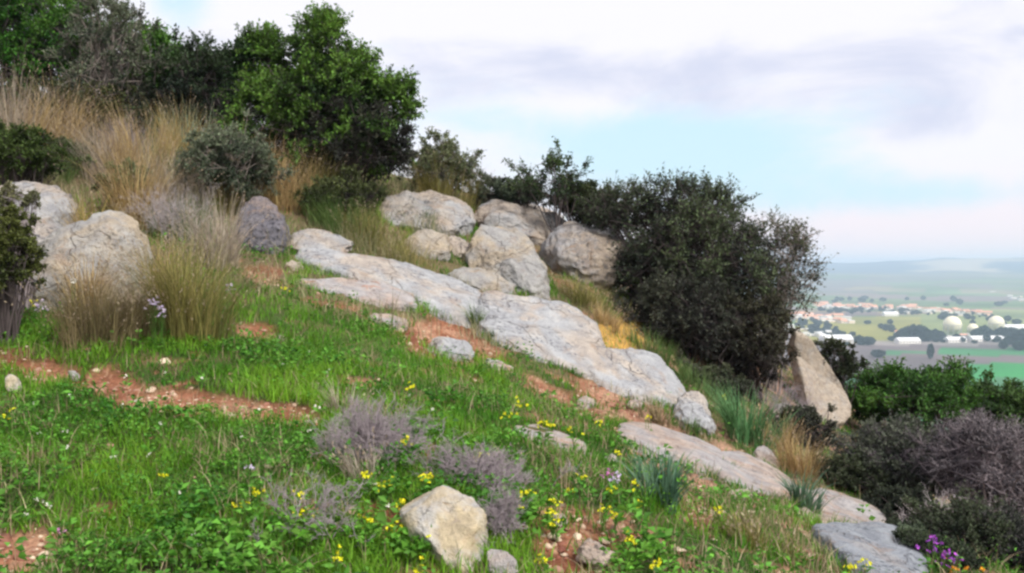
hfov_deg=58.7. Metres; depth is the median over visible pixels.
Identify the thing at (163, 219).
dead shrub
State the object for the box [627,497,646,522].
wildflower
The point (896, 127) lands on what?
sky
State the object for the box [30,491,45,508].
daisy
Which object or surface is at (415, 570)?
wildflower
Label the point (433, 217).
grass clump
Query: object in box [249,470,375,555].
dead shrub
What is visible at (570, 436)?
wildflower
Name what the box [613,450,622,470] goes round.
wildflower
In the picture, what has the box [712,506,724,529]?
wildflower
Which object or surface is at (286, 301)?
wildflower
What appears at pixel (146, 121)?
grass clump
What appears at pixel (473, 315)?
grass clump
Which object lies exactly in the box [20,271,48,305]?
dead shrub
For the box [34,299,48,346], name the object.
wildflower
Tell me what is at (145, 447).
daisy
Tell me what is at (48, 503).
daisy
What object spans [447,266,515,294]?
boulder
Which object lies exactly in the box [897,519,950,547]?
bush
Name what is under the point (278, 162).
grass clump
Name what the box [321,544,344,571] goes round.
wildflower
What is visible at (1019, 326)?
shed
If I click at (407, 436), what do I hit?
wildflower
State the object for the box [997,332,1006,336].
valley tree
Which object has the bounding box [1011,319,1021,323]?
valley tree
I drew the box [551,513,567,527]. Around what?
stone
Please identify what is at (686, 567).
dry grass
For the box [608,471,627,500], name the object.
wildflower
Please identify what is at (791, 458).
grass clump
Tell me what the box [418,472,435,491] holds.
wildflower
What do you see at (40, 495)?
daisy
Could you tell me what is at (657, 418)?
grass clump
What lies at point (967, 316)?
valley tree
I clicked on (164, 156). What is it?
grass clump
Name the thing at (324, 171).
grass clump
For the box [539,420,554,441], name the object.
wildflower
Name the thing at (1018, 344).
valley tree
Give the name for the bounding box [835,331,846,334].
shed
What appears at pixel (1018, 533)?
bush
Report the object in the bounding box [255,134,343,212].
grass clump
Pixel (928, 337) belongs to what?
valley tree
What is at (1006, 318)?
valley tree
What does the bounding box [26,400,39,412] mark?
daisy
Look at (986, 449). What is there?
bush
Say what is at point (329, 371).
daisy
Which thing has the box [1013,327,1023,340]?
valley tree
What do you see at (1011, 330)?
valley tree
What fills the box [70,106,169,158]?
dry grass
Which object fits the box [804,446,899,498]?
bush
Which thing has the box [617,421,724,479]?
limestone slab
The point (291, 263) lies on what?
stone
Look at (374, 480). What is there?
daisy
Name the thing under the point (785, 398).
dead shrub
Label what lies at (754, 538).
grass clump
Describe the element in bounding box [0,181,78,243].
boulder
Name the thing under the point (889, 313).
shed
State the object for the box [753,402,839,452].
bush
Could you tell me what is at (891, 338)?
valley tree
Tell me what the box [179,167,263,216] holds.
grass clump
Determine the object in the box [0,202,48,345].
bush
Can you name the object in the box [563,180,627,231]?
bush
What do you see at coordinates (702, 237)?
bush
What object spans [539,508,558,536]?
wildflower
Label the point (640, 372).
limestone ledge
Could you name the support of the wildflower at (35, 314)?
on the ground at (970, 283)
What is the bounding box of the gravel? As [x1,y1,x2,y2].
[0,178,995,572]
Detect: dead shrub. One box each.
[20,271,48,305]
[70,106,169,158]
[118,181,219,243]
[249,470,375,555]
[308,388,467,468]
[407,434,582,492]
[451,463,533,547]
[741,356,838,432]
[895,486,998,522]
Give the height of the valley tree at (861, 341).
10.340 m
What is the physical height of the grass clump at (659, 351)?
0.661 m
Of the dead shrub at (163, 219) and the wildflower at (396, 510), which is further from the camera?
the dead shrub at (163, 219)
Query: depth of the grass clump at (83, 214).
8.11 m
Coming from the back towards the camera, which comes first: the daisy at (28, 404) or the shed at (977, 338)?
the shed at (977, 338)
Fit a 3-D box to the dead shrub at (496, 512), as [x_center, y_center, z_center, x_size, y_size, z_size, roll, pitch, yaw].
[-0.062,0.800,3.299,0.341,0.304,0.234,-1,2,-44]
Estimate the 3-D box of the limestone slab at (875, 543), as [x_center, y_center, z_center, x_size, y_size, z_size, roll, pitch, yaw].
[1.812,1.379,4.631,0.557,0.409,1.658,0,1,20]
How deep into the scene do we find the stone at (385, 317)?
7.83 m
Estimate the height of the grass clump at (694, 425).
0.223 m
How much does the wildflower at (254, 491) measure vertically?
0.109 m
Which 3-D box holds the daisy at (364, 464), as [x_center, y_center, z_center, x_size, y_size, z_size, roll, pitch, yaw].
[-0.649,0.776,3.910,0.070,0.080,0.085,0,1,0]
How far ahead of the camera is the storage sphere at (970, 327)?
1359.65 m
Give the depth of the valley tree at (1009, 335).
1229.04 m
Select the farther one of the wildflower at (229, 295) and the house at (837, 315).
the house at (837, 315)
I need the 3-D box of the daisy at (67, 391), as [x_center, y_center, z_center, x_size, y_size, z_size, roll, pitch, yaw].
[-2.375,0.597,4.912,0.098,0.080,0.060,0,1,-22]
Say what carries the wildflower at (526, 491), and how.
on the ground at (970, 283)
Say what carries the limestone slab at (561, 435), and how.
on the ground at (970, 283)
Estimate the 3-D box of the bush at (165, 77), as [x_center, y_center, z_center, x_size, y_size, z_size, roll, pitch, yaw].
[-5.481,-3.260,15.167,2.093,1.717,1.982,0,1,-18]
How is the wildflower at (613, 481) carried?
on the ground at (970, 283)
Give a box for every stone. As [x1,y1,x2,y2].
[5,374,21,393]
[68,370,79,381]
[285,260,303,271]
[370,313,408,330]
[427,336,474,361]
[485,358,512,371]
[486,549,517,572]
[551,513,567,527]
[575,538,614,569]
[577,396,596,408]
[626,399,642,410]
[727,489,753,503]
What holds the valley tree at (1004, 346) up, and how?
on the ground at (970, 283)
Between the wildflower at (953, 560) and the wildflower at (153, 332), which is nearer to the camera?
the wildflower at (953, 560)
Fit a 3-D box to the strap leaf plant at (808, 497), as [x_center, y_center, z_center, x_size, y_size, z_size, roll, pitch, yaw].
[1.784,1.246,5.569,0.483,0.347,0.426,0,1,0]
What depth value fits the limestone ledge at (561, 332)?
8.74 m
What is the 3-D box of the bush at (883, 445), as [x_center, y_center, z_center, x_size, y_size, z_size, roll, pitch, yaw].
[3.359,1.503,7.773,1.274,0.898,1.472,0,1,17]
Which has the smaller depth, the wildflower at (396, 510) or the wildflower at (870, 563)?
the wildflower at (396, 510)
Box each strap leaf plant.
[609,442,701,514]
[700,377,804,451]
[769,464,843,513]
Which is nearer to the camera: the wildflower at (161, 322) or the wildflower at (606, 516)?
the wildflower at (606, 516)
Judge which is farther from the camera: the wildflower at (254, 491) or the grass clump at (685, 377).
the grass clump at (685, 377)
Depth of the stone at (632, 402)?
7.75 m
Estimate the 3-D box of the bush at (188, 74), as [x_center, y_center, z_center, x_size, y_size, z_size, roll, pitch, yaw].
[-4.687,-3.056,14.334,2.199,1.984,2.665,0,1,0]
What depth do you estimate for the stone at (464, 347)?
7.41 m
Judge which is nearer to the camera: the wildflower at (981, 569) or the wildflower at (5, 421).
the wildflower at (981, 569)
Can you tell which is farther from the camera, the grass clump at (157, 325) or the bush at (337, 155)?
the bush at (337, 155)
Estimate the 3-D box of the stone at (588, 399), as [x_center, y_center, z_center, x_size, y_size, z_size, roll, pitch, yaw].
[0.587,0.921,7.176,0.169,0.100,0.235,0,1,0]
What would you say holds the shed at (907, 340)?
on the ground at (970, 283)
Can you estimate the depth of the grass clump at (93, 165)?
10.66 m
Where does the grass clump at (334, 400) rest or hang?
on the ground at (970, 283)
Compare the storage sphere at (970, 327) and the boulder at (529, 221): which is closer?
the boulder at (529, 221)
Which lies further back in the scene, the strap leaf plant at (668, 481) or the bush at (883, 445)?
the bush at (883, 445)
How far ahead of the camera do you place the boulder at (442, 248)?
10.79 m
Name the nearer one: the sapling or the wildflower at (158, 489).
the wildflower at (158, 489)
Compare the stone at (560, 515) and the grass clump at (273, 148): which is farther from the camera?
the grass clump at (273, 148)
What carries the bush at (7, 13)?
on the ground at (970, 283)
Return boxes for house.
[814,333,825,336]
[832,313,843,317]
[837,318,846,322]
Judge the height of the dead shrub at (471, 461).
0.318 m
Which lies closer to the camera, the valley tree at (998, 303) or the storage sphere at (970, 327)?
the storage sphere at (970, 327)
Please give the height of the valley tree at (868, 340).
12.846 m
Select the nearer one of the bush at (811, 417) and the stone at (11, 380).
the stone at (11, 380)
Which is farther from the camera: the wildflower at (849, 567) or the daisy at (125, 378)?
the daisy at (125, 378)
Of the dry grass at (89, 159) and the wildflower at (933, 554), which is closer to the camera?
the wildflower at (933, 554)
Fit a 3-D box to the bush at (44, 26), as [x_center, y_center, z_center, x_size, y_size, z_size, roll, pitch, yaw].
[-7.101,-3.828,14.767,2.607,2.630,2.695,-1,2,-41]
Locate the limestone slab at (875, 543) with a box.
[810,521,928,572]
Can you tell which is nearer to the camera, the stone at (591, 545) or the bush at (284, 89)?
the stone at (591, 545)
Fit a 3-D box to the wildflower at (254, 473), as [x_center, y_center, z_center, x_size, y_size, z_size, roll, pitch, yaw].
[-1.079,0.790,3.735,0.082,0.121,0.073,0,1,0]
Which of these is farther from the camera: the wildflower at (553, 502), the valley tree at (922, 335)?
the valley tree at (922, 335)
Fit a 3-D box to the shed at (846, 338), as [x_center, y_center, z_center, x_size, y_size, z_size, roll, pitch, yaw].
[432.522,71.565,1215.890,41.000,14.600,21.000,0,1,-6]
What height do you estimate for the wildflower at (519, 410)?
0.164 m
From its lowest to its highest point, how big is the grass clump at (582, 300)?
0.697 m
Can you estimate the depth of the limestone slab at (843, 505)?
6.29 m
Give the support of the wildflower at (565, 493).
on the ground at (970, 283)
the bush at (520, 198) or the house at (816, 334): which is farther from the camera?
the house at (816, 334)
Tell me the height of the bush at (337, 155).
1.513 m
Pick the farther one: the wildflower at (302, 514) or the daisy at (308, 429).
the daisy at (308, 429)
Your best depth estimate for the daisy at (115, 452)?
4.18 m
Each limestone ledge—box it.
[295,248,480,327]
[476,290,605,378]
[582,346,685,408]
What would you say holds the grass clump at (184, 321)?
on the ground at (970, 283)
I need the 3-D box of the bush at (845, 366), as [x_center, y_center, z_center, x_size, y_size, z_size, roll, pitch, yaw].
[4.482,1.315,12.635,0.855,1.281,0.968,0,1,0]
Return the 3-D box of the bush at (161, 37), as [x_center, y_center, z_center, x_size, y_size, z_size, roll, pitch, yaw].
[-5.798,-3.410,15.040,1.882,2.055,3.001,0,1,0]
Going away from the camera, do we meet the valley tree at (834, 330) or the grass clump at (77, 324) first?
the grass clump at (77, 324)
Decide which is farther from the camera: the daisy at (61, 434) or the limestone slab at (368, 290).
the limestone slab at (368, 290)
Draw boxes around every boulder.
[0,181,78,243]
[30,210,154,310]
[236,196,290,254]
[289,228,353,252]
[379,190,475,235]
[400,485,488,572]
[403,228,451,261]
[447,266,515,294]
[449,235,469,258]
[464,224,550,300]
[474,199,565,245]
[538,221,632,289]
[673,390,715,434]
[753,445,779,468]
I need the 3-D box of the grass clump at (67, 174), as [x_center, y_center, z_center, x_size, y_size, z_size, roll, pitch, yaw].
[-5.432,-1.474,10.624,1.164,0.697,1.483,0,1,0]
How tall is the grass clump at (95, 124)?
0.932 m
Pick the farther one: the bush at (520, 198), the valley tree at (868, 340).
the valley tree at (868, 340)
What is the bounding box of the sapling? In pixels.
[501,136,593,232]
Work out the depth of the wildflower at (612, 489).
3.87 m
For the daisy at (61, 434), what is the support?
on the ground at (970, 283)
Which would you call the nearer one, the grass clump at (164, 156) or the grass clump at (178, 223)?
the grass clump at (178, 223)
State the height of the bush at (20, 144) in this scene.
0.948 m
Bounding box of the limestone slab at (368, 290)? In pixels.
[296,277,418,311]
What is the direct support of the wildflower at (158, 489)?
on the ground at (970, 283)
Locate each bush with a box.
[0,0,71,109]
[0,0,134,115]
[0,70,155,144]
[0,119,86,184]
[0,180,42,308]
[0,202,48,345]
[38,0,179,139]
[44,135,105,173]
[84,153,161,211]
[94,17,207,132]
[130,40,229,128]
[131,23,267,137]
[169,108,297,211]
[212,0,427,184]
[278,95,448,198]
[288,163,391,223]
[394,126,486,195]
[464,173,520,203]
[491,171,552,208]
[546,177,599,222]
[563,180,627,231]
[573,162,798,360]
[608,260,783,363]
[674,349,761,410]
[697,279,802,402]
[744,204,838,393]
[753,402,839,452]
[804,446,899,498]
[813,334,870,424]
[827,408,969,500]
[839,353,1022,438]
[858,481,938,523]
[881,479,1023,571]
[891,526,989,572]
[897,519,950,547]
[905,405,1023,519]
[954,364,1023,509]
[966,495,1023,572]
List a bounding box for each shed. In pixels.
[818,335,853,343]
[881,312,898,315]
[894,337,920,343]
[943,337,966,342]
[967,335,1005,341]
[1005,324,1023,328]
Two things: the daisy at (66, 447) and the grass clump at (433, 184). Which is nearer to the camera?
the daisy at (66, 447)
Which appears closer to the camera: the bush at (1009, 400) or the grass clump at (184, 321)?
the grass clump at (184, 321)
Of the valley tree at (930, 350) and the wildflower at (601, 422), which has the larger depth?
the valley tree at (930, 350)
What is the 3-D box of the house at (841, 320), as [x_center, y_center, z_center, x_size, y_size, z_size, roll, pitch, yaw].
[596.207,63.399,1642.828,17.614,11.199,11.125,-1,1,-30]
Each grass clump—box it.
[0,48,102,137]
[0,75,120,163]
[1,61,139,157]
[3,142,87,184]
[4,252,181,355]
[38,183,162,228]
[39,246,140,317]
[43,84,232,185]
[48,131,221,230]
[52,104,176,185]
[75,105,120,139]
[76,271,171,339]
[80,217,221,301]
[83,212,276,346]
[103,135,245,215]
[107,285,211,338]
[109,132,194,185]
[113,96,170,143]
[120,85,223,151]
[123,90,258,160]
[133,188,222,241]
[149,185,281,269]
[176,119,325,185]
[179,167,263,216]
[251,132,315,196]
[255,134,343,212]
[280,137,370,209]
[290,174,378,229]
[297,189,387,244]
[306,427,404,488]
[312,375,373,413]
[325,196,430,258]
[346,226,442,271]
[394,203,450,229]
[405,145,496,211]
[455,298,490,327]
[547,272,640,326]
[586,296,629,332]
[625,322,686,375]
[632,397,680,428]
[668,355,741,412]
[680,413,704,436]
[699,501,820,563]
[747,406,813,451]
[752,418,847,482]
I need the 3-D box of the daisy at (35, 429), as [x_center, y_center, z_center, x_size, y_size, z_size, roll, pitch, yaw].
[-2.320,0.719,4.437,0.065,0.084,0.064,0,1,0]
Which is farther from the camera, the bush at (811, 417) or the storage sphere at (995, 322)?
the storage sphere at (995, 322)
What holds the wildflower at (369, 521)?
on the ground at (970, 283)
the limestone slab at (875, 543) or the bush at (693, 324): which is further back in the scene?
the bush at (693, 324)
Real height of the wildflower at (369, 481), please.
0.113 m
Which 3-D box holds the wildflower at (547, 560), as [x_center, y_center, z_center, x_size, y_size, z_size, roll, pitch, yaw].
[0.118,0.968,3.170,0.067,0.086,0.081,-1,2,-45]
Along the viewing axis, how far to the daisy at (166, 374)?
5.40 m
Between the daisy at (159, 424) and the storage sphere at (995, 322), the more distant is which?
the storage sphere at (995, 322)
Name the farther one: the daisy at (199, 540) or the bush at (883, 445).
the bush at (883, 445)
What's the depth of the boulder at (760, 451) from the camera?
7.51 m
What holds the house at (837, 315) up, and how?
on the ground at (970, 283)
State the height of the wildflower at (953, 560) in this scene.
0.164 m
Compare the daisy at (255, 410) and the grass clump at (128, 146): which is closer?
the daisy at (255, 410)
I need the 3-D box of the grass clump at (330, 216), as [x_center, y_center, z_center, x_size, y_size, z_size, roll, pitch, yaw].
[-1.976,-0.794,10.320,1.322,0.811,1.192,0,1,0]
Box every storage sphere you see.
[942,316,961,334]
[967,323,978,332]
[988,316,1004,330]
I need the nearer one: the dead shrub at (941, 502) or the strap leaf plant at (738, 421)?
the dead shrub at (941, 502)
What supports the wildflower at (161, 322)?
on the ground at (970, 283)
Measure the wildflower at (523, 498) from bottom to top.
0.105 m
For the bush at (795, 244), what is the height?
2.498 m
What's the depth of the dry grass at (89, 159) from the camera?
9.55 m
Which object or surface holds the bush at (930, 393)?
on the ground at (970, 283)
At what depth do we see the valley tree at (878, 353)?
1016.60 m
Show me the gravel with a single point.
(316, 420)
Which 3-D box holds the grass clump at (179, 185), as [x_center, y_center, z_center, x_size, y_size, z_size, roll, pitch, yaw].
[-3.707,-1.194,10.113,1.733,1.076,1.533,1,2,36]
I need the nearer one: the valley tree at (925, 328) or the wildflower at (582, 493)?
the wildflower at (582, 493)
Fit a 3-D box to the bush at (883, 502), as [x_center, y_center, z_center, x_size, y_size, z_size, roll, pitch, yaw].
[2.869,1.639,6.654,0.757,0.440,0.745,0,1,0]
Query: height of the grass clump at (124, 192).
1.083 m
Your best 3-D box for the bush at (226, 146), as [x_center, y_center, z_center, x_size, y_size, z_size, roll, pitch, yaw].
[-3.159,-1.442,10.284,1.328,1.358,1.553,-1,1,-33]
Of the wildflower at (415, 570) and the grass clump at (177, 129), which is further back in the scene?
the grass clump at (177, 129)
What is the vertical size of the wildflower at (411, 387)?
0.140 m
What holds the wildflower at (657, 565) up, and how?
on the ground at (970, 283)
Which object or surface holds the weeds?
on the ground at (970, 283)
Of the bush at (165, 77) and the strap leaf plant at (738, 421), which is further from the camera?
the bush at (165, 77)
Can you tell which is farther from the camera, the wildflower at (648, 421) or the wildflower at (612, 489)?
the wildflower at (648, 421)
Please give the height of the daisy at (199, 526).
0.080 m
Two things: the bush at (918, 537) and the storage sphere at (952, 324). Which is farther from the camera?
the storage sphere at (952, 324)
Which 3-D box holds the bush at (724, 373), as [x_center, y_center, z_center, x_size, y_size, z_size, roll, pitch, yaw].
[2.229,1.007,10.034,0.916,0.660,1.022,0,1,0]
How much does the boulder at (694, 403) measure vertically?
0.458 m
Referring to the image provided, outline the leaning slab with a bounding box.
[787,329,850,427]
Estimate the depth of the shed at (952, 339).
1228.22 m
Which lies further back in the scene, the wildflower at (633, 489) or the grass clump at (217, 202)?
the grass clump at (217, 202)
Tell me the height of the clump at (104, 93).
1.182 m
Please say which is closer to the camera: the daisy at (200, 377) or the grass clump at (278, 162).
the daisy at (200, 377)
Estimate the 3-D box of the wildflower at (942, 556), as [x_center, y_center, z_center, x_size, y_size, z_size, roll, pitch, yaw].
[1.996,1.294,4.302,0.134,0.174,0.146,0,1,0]
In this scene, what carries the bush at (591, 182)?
on the ground at (970, 283)
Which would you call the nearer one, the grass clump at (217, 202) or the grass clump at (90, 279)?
the grass clump at (90, 279)
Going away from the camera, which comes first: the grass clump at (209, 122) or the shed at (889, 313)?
the grass clump at (209, 122)
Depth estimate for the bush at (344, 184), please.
10.72 m
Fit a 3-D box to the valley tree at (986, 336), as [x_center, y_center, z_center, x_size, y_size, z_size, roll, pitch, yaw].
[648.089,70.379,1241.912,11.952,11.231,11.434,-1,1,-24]
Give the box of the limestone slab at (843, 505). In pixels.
[799,488,886,523]
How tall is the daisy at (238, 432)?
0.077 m
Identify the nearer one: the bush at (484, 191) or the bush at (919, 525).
the bush at (919, 525)
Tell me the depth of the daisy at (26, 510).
3.63 m
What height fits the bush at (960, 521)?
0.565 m
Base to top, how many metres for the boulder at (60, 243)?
1.144 m
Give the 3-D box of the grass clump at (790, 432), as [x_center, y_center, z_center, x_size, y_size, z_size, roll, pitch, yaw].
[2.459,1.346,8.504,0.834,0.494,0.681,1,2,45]
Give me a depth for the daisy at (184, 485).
3.76 m
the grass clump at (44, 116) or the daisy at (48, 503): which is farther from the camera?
the grass clump at (44, 116)
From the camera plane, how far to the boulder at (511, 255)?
10.63 m
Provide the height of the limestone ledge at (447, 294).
0.977 m
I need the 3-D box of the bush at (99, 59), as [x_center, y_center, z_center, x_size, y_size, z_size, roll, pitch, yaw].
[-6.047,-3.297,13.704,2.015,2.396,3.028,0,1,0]
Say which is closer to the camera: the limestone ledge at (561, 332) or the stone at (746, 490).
the stone at (746, 490)
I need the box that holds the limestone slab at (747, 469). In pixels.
[716,451,793,504]
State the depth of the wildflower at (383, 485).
3.63 m
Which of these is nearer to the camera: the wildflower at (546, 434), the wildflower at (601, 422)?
the wildflower at (546, 434)
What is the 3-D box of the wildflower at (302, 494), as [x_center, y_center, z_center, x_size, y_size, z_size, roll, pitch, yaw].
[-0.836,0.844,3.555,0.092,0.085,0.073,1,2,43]
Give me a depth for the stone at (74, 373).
5.47 m
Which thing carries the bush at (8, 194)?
on the ground at (970, 283)
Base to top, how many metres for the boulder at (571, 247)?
1.121 m
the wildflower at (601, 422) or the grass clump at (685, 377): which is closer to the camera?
the wildflower at (601, 422)
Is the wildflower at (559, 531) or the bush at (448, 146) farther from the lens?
the bush at (448, 146)
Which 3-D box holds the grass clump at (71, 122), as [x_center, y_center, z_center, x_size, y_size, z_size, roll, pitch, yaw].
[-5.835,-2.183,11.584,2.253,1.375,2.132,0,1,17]
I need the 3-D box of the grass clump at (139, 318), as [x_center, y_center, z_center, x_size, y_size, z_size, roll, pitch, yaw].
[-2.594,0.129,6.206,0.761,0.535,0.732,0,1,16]
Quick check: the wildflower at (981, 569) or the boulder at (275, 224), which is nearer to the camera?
the wildflower at (981, 569)
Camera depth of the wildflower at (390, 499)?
3.63 m
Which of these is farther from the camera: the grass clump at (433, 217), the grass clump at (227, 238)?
the grass clump at (433, 217)
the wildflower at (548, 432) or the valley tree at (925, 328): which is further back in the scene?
the valley tree at (925, 328)
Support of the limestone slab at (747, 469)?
on the ground at (970, 283)
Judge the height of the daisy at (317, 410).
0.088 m
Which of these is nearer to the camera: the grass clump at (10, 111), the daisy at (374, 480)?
the daisy at (374, 480)
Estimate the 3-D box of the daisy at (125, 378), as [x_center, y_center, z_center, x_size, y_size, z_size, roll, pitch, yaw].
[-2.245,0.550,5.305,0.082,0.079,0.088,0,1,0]
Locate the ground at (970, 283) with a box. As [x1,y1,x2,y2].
[0,97,1023,572]
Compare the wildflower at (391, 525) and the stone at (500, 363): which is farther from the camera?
the stone at (500, 363)
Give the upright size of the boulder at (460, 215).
0.864 m
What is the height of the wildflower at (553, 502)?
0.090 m
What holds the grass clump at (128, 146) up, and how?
on the ground at (970, 283)
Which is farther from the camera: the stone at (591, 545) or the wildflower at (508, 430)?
the wildflower at (508, 430)
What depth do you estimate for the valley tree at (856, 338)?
1188.95 m
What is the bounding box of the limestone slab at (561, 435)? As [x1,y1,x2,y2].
[512,424,590,456]
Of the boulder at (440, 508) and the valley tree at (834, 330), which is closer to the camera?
the boulder at (440, 508)
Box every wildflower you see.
[0,407,17,430]
[30,300,37,323]
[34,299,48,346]
[46,527,66,552]
[144,296,161,348]
[153,473,171,497]
[156,305,166,349]
[226,283,235,314]
[232,499,251,523]
[239,464,258,490]
[252,486,265,511]
[281,287,292,309]
[291,490,311,508]
[292,507,314,529]
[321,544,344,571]
[356,470,371,497]
[358,513,379,539]
[377,476,401,502]
[378,481,392,501]
[382,521,403,542]
[389,498,405,524]
[397,435,412,461]
[403,381,415,404]
[408,556,426,572]
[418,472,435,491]
[500,412,517,434]
[514,396,528,424]
[517,493,532,518]
[518,489,536,507]
[534,553,556,572]
[535,421,555,445]
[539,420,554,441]
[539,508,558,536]
[543,511,567,539]
[544,496,562,514]
[561,488,578,508]
[565,426,584,447]
[576,473,593,496]
[594,420,609,441]
[598,503,611,530]
[600,468,619,499]
[601,483,618,505]
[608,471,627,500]
[610,510,627,532]
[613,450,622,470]
[619,530,636,554]
[625,479,639,499]
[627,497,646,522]
[645,414,652,430]
[649,558,669,572]
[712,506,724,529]
[841,563,856,572]
[857,558,875,572]
[915,541,950,572]
[924,534,938,572]
[935,552,963,572]
[944,556,984,572]
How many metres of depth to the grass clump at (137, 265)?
6.88 m
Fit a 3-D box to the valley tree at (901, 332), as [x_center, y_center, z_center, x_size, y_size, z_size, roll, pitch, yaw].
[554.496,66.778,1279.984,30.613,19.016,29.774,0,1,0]
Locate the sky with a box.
[1,0,1023,266]
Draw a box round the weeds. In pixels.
[0,211,1023,572]
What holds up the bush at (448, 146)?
on the ground at (970, 283)
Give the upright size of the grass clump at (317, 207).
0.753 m
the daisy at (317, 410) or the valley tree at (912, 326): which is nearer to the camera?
the daisy at (317, 410)
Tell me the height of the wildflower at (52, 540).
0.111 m
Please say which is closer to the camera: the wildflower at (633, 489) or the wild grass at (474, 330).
the wildflower at (633, 489)
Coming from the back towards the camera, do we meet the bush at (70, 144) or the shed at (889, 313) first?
the shed at (889, 313)
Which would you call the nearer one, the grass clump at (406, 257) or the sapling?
the grass clump at (406, 257)
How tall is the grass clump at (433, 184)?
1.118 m
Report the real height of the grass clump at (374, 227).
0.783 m
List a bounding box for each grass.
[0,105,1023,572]
[0,107,657,400]
[0,107,1020,572]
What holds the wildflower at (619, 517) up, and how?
on the ground at (970, 283)
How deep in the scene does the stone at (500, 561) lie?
3.08 m
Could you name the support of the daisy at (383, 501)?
on the ground at (970, 283)
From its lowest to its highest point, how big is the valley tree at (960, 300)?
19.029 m
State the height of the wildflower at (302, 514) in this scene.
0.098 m
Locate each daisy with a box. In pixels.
[13,507,36,523]
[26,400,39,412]
[26,491,46,508]
[30,426,39,438]
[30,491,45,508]
[36,501,51,514]
[57,428,72,437]
[58,443,78,456]
[63,390,81,403]
[104,447,118,461]
[118,374,132,386]
[127,397,144,404]
[140,444,157,458]
[153,422,166,428]
[164,367,171,383]
[172,479,189,494]
[185,522,203,541]
[185,527,205,552]
[195,373,207,386]
[235,429,246,442]
[253,408,268,419]
[301,426,316,441]
[312,401,325,417]
[323,367,334,378]
[359,460,368,473]
[360,471,377,487]
[377,496,397,517]
[424,404,434,418]
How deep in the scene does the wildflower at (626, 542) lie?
3.40 m
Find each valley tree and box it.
[831,327,839,334]
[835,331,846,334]
[853,334,864,344]
[858,338,865,344]
[863,336,873,344]
[871,349,885,356]
[887,336,895,340]
[895,328,917,336]
[906,323,923,338]
[907,325,924,337]
[918,324,929,336]
[925,334,932,340]
[927,343,934,358]
[956,298,963,304]
[964,313,970,318]
[977,329,996,335]
[983,334,990,340]
[994,301,1003,305]
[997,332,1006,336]
[998,341,1008,348]
[1003,316,1011,321]
[1006,327,1017,332]
[1006,332,1020,341]
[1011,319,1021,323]
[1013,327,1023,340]
[1013,340,1023,350]
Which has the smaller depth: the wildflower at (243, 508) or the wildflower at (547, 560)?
the wildflower at (547, 560)
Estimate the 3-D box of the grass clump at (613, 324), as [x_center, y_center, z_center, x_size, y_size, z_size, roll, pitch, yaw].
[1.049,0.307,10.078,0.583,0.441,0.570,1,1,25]
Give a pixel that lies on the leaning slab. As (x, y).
(811, 359)
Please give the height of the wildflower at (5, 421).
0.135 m
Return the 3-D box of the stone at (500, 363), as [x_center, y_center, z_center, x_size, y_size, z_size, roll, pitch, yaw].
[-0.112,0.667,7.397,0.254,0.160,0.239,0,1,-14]
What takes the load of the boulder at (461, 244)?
on the ground at (970, 283)
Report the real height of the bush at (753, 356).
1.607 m
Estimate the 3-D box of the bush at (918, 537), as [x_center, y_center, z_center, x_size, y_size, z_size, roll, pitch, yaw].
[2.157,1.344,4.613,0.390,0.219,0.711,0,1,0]
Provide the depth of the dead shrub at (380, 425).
4.06 m
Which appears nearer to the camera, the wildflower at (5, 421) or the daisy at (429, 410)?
the wildflower at (5, 421)
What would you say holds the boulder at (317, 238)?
on the ground at (970, 283)
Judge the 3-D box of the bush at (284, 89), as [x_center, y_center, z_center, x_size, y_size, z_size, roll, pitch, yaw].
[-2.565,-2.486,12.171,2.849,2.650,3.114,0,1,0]
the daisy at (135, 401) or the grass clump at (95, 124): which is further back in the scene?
the grass clump at (95, 124)

